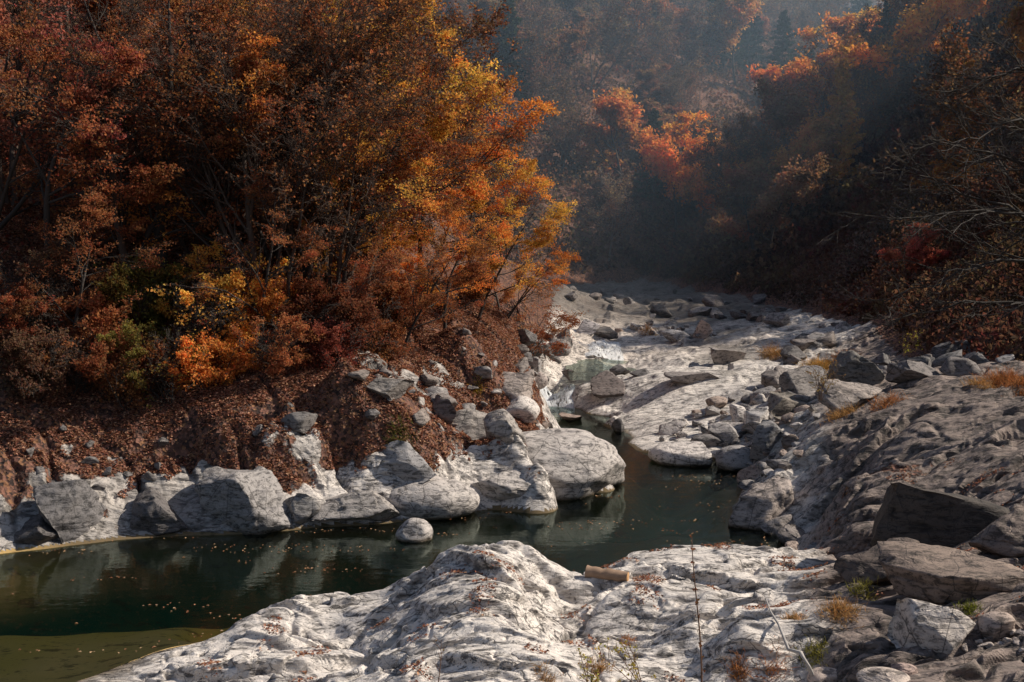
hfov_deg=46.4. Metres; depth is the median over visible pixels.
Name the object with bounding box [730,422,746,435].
stone
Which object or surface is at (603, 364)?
pool water
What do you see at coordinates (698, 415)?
stone
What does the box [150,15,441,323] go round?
maple tree
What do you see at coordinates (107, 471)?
stone
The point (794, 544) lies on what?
stone
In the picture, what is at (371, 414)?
stone
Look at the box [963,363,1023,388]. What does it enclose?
grass tuft
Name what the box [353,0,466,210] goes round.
maple tree
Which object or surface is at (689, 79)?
leafless tree
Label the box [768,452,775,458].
stone
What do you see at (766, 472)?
stone
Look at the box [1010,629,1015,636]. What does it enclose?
stone
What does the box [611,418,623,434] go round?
boulder
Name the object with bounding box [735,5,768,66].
fir tree
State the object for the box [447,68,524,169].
maple tree
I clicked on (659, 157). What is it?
hill tree
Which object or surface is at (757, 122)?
leafless tree
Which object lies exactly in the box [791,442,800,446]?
stone
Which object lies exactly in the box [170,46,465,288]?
maple tree
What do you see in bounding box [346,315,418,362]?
leafy shrub
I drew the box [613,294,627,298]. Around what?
stone
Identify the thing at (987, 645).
stone
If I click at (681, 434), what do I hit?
stone
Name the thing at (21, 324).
leafy shrub
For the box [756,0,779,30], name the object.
leafless tree
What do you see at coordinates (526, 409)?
boulder
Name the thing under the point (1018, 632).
stone
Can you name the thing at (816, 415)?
stone
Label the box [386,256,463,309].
leafy shrub
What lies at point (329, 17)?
maple tree
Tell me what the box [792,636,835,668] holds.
grass tuft
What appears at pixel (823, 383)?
dry shrub
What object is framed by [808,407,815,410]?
stone
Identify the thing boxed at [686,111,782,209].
leafless tree
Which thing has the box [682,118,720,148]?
hill tree
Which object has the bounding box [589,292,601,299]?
stone
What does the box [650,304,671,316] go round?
stone
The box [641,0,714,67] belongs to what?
hill tree
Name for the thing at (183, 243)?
bare tree
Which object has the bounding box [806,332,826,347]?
boulder
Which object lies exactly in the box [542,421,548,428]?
stone
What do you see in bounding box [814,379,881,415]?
boulder
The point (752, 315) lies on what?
stone
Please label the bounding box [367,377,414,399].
boulder
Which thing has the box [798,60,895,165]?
leafless tree
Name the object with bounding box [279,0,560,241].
maple tree
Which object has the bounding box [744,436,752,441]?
stone
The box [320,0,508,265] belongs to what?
maple tree
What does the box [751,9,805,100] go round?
fir tree
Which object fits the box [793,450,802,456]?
stone
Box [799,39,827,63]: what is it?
leafless tree
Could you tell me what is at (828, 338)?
stone
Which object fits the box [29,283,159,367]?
leafy shrub
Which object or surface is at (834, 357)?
grass tuft
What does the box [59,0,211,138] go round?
maple tree
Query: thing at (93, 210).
maple tree
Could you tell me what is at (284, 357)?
leafy shrub
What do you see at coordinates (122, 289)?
leafy shrub
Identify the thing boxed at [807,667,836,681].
boulder
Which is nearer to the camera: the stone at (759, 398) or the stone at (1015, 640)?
the stone at (1015, 640)
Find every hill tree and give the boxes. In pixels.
[433,0,464,45]
[456,0,531,66]
[478,84,520,132]
[521,19,591,91]
[554,0,629,34]
[566,6,603,60]
[566,86,644,203]
[630,112,676,155]
[632,63,676,107]
[633,124,722,237]
[637,97,684,141]
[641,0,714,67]
[642,110,726,216]
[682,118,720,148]
[682,127,714,147]
[696,0,766,85]
[698,140,736,186]
[704,151,832,258]
[705,157,775,250]
[723,101,849,214]
[739,13,771,59]
[746,56,821,147]
[751,74,879,165]
[776,24,868,115]
[811,60,837,107]
[818,5,882,50]
[833,0,992,114]
[851,33,907,95]
[877,223,951,277]
[882,0,953,44]
[975,0,1016,52]
[994,0,1023,96]
[1000,85,1023,133]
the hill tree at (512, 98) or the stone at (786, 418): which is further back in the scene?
the hill tree at (512, 98)
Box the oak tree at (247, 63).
[31,0,282,285]
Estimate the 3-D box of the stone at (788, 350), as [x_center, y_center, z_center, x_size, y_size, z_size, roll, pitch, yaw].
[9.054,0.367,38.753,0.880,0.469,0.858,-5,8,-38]
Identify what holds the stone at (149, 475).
on the river bank
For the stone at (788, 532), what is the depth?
21.86 m
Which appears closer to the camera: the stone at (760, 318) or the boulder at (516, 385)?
the boulder at (516, 385)
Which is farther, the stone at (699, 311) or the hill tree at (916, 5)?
the hill tree at (916, 5)
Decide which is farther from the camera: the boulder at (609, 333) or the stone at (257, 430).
the boulder at (609, 333)
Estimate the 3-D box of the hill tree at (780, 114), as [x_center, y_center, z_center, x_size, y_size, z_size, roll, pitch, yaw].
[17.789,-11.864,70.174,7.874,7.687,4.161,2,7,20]
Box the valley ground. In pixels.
[544,10,1023,318]
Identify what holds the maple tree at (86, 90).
on the river bank
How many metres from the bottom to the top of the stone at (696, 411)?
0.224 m
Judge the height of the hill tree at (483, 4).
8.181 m
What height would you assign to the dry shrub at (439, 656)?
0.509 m
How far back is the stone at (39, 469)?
22.71 m
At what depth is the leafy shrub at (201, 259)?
26.71 m
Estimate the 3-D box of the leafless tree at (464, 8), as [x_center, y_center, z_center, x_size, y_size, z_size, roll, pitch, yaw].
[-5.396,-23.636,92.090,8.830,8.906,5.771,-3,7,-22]
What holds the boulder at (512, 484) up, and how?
on the river bank
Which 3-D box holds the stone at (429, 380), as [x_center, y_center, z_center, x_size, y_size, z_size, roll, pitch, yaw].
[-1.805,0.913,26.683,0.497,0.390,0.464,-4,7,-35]
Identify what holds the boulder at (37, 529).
on the river bank
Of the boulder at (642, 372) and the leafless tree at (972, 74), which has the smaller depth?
the boulder at (642, 372)
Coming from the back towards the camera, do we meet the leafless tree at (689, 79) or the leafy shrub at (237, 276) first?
the leafless tree at (689, 79)
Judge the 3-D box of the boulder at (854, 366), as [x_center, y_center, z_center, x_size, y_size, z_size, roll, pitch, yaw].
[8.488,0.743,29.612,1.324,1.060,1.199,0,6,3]
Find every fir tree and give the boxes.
[482,0,548,112]
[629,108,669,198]
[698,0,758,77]
[730,20,770,44]
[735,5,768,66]
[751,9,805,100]
[803,49,815,126]
[843,0,872,19]
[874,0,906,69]
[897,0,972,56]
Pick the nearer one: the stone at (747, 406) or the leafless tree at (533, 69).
the stone at (747, 406)
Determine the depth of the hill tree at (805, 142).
65.62 m
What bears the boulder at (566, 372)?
on the rocky shore
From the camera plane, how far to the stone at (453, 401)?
26.17 m
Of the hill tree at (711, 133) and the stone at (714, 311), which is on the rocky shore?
the stone at (714, 311)
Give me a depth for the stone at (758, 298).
55.54 m
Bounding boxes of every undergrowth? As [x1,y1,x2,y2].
[0,0,437,287]
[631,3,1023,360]
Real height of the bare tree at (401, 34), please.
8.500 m
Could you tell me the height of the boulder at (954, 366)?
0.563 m
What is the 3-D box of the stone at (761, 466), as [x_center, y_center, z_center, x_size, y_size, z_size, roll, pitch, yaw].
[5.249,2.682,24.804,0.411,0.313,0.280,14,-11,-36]
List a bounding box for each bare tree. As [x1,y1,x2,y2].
[0,0,167,208]
[12,0,90,65]
[23,0,247,288]
[54,0,349,268]
[87,0,314,296]
[148,0,496,281]
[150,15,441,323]
[161,0,375,228]
[183,0,230,62]
[193,0,502,266]
[227,7,522,315]
[231,0,480,293]
[239,0,524,280]
[263,0,503,209]
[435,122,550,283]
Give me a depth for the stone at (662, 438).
30.71 m
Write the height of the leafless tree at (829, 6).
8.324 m
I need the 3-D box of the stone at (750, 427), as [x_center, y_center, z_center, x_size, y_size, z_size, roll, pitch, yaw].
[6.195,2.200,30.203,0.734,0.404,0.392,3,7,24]
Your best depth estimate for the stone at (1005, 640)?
12.15 m
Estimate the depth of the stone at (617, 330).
49.34 m
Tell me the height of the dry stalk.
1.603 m
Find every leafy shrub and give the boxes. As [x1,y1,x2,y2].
[0,242,77,323]
[0,270,49,351]
[0,282,74,350]
[0,320,88,402]
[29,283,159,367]
[33,319,125,399]
[69,326,187,411]
[89,248,210,338]
[95,318,207,409]
[146,268,271,354]
[149,327,292,393]
[159,241,289,334]
[223,270,299,334]
[228,311,326,376]
[264,313,365,369]
[266,283,402,356]
[270,271,348,317]
[326,269,435,327]
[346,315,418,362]
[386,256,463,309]
[443,269,499,308]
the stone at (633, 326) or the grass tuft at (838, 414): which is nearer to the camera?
the grass tuft at (838, 414)
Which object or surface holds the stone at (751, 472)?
on the rocky shore
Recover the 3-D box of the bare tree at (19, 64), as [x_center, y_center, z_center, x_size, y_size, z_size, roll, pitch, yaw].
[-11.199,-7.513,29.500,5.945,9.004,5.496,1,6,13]
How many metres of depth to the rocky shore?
23.57 m
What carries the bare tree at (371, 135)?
on the river bank
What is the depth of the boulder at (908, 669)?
11.70 m
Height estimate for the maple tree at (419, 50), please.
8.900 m
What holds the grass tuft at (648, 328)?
on the rocky shore
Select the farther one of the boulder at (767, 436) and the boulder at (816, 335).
the boulder at (816, 335)
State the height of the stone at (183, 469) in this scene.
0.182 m
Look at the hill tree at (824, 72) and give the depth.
94.60 m
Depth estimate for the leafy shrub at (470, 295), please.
32.20 m
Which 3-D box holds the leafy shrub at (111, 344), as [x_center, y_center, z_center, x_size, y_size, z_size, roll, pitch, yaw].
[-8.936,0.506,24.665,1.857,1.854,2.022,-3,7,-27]
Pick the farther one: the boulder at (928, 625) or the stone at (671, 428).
the stone at (671, 428)
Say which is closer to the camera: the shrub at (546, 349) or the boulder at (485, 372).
the boulder at (485, 372)
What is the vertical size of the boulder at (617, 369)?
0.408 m
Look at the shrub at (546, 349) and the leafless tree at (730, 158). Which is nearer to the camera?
the shrub at (546, 349)
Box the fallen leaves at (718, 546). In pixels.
[196,445,1023,681]
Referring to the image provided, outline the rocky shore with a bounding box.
[529,140,1023,681]
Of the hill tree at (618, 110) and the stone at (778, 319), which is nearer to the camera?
the stone at (778, 319)
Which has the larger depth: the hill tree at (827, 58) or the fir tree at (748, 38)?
the fir tree at (748, 38)
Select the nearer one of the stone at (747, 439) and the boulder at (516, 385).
the boulder at (516, 385)
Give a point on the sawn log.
(606, 573)
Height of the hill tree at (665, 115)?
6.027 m
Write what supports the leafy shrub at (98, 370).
on the river bank
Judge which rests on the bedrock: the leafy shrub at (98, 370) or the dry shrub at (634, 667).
the dry shrub at (634, 667)
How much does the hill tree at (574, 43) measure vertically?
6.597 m
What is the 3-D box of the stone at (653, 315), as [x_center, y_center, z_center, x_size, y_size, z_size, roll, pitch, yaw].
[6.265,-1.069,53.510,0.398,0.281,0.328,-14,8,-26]
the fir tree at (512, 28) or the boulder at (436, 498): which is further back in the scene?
the fir tree at (512, 28)
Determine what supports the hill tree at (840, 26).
on the hillside
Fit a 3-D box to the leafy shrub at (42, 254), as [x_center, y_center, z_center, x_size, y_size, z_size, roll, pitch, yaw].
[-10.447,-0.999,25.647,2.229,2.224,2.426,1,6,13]
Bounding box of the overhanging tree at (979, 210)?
[816,4,1023,343]
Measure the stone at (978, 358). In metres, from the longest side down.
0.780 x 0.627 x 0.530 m
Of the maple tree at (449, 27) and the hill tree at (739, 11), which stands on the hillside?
the hill tree at (739, 11)
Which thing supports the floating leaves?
on the river water
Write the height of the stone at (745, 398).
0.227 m
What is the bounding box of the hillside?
[423,0,989,224]
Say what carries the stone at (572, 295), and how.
on the valley ground
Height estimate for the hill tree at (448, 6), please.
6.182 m
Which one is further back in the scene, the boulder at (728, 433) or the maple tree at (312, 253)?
the boulder at (728, 433)
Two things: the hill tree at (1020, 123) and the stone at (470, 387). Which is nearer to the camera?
the stone at (470, 387)
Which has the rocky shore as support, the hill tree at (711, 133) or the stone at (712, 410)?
the stone at (712, 410)
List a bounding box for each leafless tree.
[404,0,490,70]
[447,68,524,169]
[472,104,556,260]
[473,0,531,45]
[509,16,568,140]
[513,0,569,71]
[531,61,587,162]
[545,81,591,176]
[563,0,666,95]
[580,164,640,260]
[649,47,728,119]
[657,55,698,150]
[657,68,703,149]
[679,120,703,207]
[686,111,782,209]
[701,112,812,214]
[719,114,741,144]
[732,102,780,155]
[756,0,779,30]
[762,0,819,51]
[780,0,837,58]
[793,24,827,60]
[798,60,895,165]
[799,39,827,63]
[804,0,853,25]
[806,0,845,16]
[808,30,828,63]
[814,0,845,39]
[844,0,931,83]
[849,31,905,132]
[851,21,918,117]
[854,0,881,15]
[906,17,1023,189]
[930,27,1023,157]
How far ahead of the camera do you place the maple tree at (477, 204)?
34.81 m
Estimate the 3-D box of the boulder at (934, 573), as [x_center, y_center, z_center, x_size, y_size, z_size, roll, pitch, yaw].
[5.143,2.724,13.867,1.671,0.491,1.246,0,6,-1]
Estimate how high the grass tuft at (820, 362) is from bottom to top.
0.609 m
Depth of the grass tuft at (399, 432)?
24.17 m
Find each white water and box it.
[540,384,574,416]
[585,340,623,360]
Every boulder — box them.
[13,514,58,544]
[33,479,105,542]
[130,486,187,535]
[194,466,292,538]
[281,412,317,433]
[284,493,320,524]
[309,490,399,520]
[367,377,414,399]
[379,440,436,483]
[389,476,479,520]
[396,518,432,548]
[424,386,448,395]
[432,394,456,423]
[453,408,486,440]
[471,470,531,499]
[474,366,492,378]
[483,409,525,443]
[501,369,533,399]
[505,396,539,422]
[517,329,536,345]
[522,428,625,509]
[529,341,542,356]
[534,372,547,389]
[548,339,570,355]
[556,328,572,347]
[559,412,581,422]
[562,369,576,379]
[577,319,599,333]
[590,370,624,398]
[594,327,617,339]
[609,364,629,375]
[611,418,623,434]
[629,368,650,375]
[648,441,712,468]
[660,329,691,341]
[664,372,717,383]
[693,320,712,339]
[708,422,741,445]
[709,347,745,364]
[715,445,753,476]
[728,476,793,535]
[729,404,745,422]
[743,406,768,432]
[749,419,782,460]
[760,514,793,539]
[768,391,806,419]
[779,367,819,394]
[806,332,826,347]
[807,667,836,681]
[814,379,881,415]
[827,350,884,385]
[834,537,919,584]
[856,667,909,681]
[870,482,1009,547]
[877,541,1023,603]
[885,360,938,383]
[887,598,975,654]
[891,662,917,674]
[939,356,982,376]
[969,508,1023,557]
[978,611,1015,638]
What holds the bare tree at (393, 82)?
on the river bank
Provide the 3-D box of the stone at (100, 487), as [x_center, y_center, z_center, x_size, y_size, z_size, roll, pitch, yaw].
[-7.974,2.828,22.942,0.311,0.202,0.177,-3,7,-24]
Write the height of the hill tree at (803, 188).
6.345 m
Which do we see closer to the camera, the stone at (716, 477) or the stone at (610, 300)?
the stone at (716, 477)
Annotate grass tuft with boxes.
[379,413,423,461]
[472,374,486,397]
[527,656,560,681]
[579,655,615,677]
[621,633,636,645]
[633,323,659,336]
[722,648,755,681]
[748,634,794,681]
[752,341,781,360]
[779,609,810,620]
[792,355,832,370]
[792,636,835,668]
[811,397,864,429]
[814,593,868,629]
[827,349,861,358]
[837,576,880,600]
[864,386,912,411]
[950,599,985,615]
[958,372,999,390]
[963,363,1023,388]
[993,372,1023,396]
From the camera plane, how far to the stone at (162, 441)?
23.92 m
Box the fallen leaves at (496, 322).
[0,28,549,498]
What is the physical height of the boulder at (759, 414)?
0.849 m
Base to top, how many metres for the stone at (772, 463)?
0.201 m
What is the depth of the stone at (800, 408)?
28.22 m
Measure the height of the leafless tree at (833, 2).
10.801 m
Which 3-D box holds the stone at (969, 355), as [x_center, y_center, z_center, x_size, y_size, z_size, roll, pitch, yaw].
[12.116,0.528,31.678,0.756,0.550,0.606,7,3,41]
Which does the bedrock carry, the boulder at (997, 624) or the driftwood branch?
the driftwood branch
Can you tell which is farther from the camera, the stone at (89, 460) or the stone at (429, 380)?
the stone at (429, 380)
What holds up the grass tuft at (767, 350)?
on the rocky shore
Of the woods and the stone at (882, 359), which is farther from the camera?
the woods
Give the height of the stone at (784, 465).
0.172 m
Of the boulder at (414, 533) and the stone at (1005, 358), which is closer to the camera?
the boulder at (414, 533)
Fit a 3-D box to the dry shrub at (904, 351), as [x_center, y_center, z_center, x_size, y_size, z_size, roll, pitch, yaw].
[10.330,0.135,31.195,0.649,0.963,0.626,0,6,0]
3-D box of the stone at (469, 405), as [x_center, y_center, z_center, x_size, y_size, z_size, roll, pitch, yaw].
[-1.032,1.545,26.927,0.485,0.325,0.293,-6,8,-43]
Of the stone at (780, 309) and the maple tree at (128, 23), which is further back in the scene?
the stone at (780, 309)
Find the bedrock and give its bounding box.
[76,540,807,681]
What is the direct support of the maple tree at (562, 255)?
on the river bank
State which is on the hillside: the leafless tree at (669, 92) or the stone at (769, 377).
the leafless tree at (669, 92)
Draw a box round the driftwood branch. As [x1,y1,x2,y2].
[764,595,813,676]
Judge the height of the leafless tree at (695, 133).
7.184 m
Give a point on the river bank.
(20, 480)
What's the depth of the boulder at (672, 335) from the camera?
45.76 m
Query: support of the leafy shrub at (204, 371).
on the river bank
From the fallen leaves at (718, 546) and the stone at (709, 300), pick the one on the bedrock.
the fallen leaves at (718, 546)
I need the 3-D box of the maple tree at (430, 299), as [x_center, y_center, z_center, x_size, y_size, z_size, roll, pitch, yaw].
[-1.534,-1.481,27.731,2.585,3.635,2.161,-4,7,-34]
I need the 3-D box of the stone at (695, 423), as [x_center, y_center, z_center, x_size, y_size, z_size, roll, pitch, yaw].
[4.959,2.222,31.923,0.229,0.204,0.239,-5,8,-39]
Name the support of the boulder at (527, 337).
on the river bank
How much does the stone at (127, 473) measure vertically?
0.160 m
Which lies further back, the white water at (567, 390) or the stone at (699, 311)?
the stone at (699, 311)
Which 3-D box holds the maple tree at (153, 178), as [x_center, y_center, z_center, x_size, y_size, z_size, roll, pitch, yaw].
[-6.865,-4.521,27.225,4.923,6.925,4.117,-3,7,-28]
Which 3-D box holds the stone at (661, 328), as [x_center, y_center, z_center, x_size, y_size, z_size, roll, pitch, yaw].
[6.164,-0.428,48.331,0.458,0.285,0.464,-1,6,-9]
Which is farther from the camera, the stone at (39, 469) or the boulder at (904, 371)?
the boulder at (904, 371)
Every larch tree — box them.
[811,58,865,192]
[910,37,995,198]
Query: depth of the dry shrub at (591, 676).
11.46 m
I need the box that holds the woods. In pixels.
[800,0,965,20]
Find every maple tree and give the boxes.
[0,0,171,292]
[0,0,187,230]
[1,0,402,179]
[7,185,173,366]
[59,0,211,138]
[98,0,314,271]
[103,26,364,285]
[158,149,411,357]
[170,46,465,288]
[221,0,446,114]
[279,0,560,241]
[286,0,445,99]
[287,116,442,291]
[301,0,514,245]
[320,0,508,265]
[322,5,502,172]
[331,4,443,116]
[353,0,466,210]
[355,76,498,257]
[361,80,558,271]
[393,198,500,346]
[398,111,539,273]
[403,194,509,328]
[443,215,580,318]
[470,158,578,319]
[491,274,584,369]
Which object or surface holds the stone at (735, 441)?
on the rocky shore
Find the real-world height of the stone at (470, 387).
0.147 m
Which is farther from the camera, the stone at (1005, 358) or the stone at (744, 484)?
the stone at (1005, 358)
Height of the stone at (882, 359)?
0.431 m
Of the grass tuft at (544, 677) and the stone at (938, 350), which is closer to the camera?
the grass tuft at (544, 677)
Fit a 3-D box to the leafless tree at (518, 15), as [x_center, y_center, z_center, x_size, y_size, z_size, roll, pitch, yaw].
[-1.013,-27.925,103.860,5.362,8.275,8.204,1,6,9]
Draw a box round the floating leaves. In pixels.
[12,475,769,652]
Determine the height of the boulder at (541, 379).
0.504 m
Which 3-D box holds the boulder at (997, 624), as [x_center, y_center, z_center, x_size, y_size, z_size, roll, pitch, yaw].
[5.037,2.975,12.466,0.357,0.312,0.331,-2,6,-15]
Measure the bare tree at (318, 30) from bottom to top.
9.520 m
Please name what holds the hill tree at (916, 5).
on the valley ground
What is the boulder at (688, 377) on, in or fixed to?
on the rocky shore
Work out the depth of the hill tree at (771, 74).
90.73 m
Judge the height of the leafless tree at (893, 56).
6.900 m
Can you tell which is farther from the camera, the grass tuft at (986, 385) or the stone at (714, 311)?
the stone at (714, 311)
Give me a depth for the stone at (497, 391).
27.48 m
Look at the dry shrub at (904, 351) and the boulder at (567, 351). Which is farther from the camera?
the boulder at (567, 351)
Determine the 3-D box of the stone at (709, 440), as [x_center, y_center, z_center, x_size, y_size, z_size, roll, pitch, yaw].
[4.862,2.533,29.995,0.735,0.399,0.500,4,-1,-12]
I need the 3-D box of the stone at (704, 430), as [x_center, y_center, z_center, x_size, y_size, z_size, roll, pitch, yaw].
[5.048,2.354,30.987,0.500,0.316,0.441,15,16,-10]
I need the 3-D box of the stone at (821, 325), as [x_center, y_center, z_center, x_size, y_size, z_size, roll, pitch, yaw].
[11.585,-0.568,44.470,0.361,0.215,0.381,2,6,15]
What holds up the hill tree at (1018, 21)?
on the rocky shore
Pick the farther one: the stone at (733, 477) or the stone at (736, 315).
the stone at (736, 315)
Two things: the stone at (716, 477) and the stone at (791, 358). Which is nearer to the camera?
the stone at (716, 477)
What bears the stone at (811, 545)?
on the rocky shore
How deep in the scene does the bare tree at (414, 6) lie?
35.32 m
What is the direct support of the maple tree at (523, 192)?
on the river bank
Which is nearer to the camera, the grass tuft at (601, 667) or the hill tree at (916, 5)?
the grass tuft at (601, 667)
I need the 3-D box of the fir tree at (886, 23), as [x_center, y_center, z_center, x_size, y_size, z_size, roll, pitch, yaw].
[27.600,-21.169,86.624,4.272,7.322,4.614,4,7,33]
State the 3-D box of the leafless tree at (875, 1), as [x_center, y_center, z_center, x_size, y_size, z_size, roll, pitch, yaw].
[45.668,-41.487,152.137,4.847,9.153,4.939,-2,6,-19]
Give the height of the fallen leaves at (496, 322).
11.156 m
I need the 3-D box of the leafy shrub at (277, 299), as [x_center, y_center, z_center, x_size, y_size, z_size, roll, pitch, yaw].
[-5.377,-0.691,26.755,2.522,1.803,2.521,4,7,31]
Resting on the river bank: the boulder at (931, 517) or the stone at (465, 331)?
the stone at (465, 331)
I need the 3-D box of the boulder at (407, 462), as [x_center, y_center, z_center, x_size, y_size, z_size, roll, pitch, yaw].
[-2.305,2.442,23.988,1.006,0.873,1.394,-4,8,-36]
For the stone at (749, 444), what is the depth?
29.24 m
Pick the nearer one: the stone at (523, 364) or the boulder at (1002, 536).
the boulder at (1002, 536)
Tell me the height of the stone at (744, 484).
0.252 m
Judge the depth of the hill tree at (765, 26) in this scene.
127.17 m
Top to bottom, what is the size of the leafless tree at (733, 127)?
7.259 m
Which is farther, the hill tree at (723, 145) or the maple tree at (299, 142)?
the hill tree at (723, 145)
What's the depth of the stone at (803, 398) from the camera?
29.54 m
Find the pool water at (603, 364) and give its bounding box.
[566,359,635,379]
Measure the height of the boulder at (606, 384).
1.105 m
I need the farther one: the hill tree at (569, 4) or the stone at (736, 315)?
the hill tree at (569, 4)
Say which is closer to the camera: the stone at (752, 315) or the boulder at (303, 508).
the boulder at (303, 508)
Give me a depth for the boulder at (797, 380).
31.29 m
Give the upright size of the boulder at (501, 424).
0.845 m
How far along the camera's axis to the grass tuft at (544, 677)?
12.53 m
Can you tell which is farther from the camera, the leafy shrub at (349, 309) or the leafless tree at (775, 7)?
the leafless tree at (775, 7)
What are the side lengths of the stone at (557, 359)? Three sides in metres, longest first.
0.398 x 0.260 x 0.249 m
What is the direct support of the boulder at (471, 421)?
on the river bank
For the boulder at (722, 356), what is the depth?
38.23 m
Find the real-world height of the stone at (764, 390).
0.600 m
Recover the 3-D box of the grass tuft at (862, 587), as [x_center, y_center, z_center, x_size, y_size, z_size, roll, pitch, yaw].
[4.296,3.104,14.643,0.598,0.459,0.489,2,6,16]
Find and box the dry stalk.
[689,534,705,681]
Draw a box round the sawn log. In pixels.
[585,565,628,581]
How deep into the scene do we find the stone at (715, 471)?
28.43 m
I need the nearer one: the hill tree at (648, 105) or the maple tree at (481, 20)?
the maple tree at (481, 20)
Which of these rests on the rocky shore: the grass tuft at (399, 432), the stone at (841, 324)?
the stone at (841, 324)
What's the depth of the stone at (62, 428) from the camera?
23.68 m
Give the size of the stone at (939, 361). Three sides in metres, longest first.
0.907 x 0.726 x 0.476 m
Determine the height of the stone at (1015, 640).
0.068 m
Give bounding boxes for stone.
[26,447,34,457]
[36,466,44,474]
[59,425,66,430]
[80,456,98,464]
[84,439,94,447]
[91,484,105,490]
[101,467,111,475]
[123,470,132,477]
[143,471,156,480]
[154,462,161,470]
[158,437,169,446]
[179,466,188,473]
[252,424,262,435]
[348,369,369,380]
[364,409,379,419]
[379,368,391,376]
[412,408,430,426]
[420,374,438,387]
[430,393,457,407]
[460,403,475,409]
[462,327,471,334]
[468,385,478,389]
[480,401,487,406]
[491,388,501,394]
[515,357,529,371]
[517,344,528,353]
[524,352,532,361]
[529,356,541,372]
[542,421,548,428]
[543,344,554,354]
[553,356,561,363]
[564,291,577,300]
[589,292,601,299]
[604,297,613,303]
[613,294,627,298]
[614,328,623,332]
[623,297,634,304]
[630,323,637,329]
[649,313,655,318]
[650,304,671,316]
[658,326,667,332]
[658,420,687,435]
[659,436,665,441]
[676,431,687,436]
[688,306,714,316]
[690,434,722,446]
[691,409,702,412]
[692,413,704,418]
[692,420,702,426]
[699,424,707,433]
[701,294,723,306]
[705,396,726,407]
[705,405,720,416]
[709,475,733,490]
[710,307,722,317]
[711,473,720,482]
[712,466,718,474]
[714,313,726,318]
[729,310,746,319]
[729,473,736,479]
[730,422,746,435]
[730,438,738,444]
[737,464,759,482]
[737,479,753,489]
[740,309,747,313]
[740,404,752,409]
[741,394,749,402]
[741,421,760,432]
[741,539,763,546]
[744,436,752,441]
[744,439,752,446]
[746,311,765,320]
[749,386,776,401]
[749,393,765,404]
[751,294,765,303]
[756,315,765,322]
[756,462,769,475]
[760,468,773,476]
[761,370,779,388]
[762,312,789,326]
[764,459,788,468]
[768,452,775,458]
[774,366,786,374]
[776,306,786,311]
[776,524,805,546]
[778,461,791,469]
[779,449,786,456]
[780,345,806,357]
[780,412,793,423]
[781,434,798,449]
[783,354,801,364]
[785,540,798,549]
[789,422,803,429]
[790,339,816,349]
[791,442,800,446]
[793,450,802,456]
[794,394,809,402]
[794,405,809,412]
[795,333,808,338]
[801,365,827,378]
[805,542,816,549]
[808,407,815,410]
[812,413,819,418]
[816,331,836,345]
[818,323,826,327]
[835,321,850,328]
[871,353,890,365]
[875,364,886,369]
[897,356,930,366]
[930,340,970,358]
[931,349,961,367]
[961,643,967,651]
[962,351,984,358]
[969,352,989,363]
[975,639,982,643]
[977,642,993,648]
[995,354,1014,363]
[1002,637,1011,642]
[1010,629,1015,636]
[1012,637,1019,644]
[1014,629,1023,636]
[1018,646,1023,652]
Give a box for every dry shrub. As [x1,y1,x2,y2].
[433,633,445,681]
[576,648,599,681]
[594,637,656,681]
[806,359,845,401]
[899,330,922,356]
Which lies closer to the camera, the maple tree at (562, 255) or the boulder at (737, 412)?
the boulder at (737, 412)
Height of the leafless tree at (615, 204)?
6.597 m
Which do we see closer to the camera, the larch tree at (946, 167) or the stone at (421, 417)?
the stone at (421, 417)
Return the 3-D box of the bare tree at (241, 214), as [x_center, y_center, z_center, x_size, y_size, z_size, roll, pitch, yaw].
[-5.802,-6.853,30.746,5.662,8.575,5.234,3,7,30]
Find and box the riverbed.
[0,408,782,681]
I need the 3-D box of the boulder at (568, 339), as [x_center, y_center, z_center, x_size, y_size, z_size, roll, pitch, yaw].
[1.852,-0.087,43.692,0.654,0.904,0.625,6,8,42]
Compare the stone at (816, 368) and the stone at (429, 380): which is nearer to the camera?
the stone at (429, 380)
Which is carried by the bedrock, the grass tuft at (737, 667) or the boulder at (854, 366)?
the grass tuft at (737, 667)
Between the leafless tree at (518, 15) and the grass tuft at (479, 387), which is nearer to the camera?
the grass tuft at (479, 387)
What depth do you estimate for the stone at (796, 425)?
27.47 m
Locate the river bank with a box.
[0,0,930,551]
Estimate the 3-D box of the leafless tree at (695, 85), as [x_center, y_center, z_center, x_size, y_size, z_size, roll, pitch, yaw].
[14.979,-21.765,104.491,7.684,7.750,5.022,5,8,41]
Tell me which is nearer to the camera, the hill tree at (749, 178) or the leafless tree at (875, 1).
the hill tree at (749, 178)
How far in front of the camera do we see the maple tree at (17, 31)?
25.29 m
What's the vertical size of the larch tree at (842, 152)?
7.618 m
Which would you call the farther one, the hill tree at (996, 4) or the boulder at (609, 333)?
the hill tree at (996, 4)

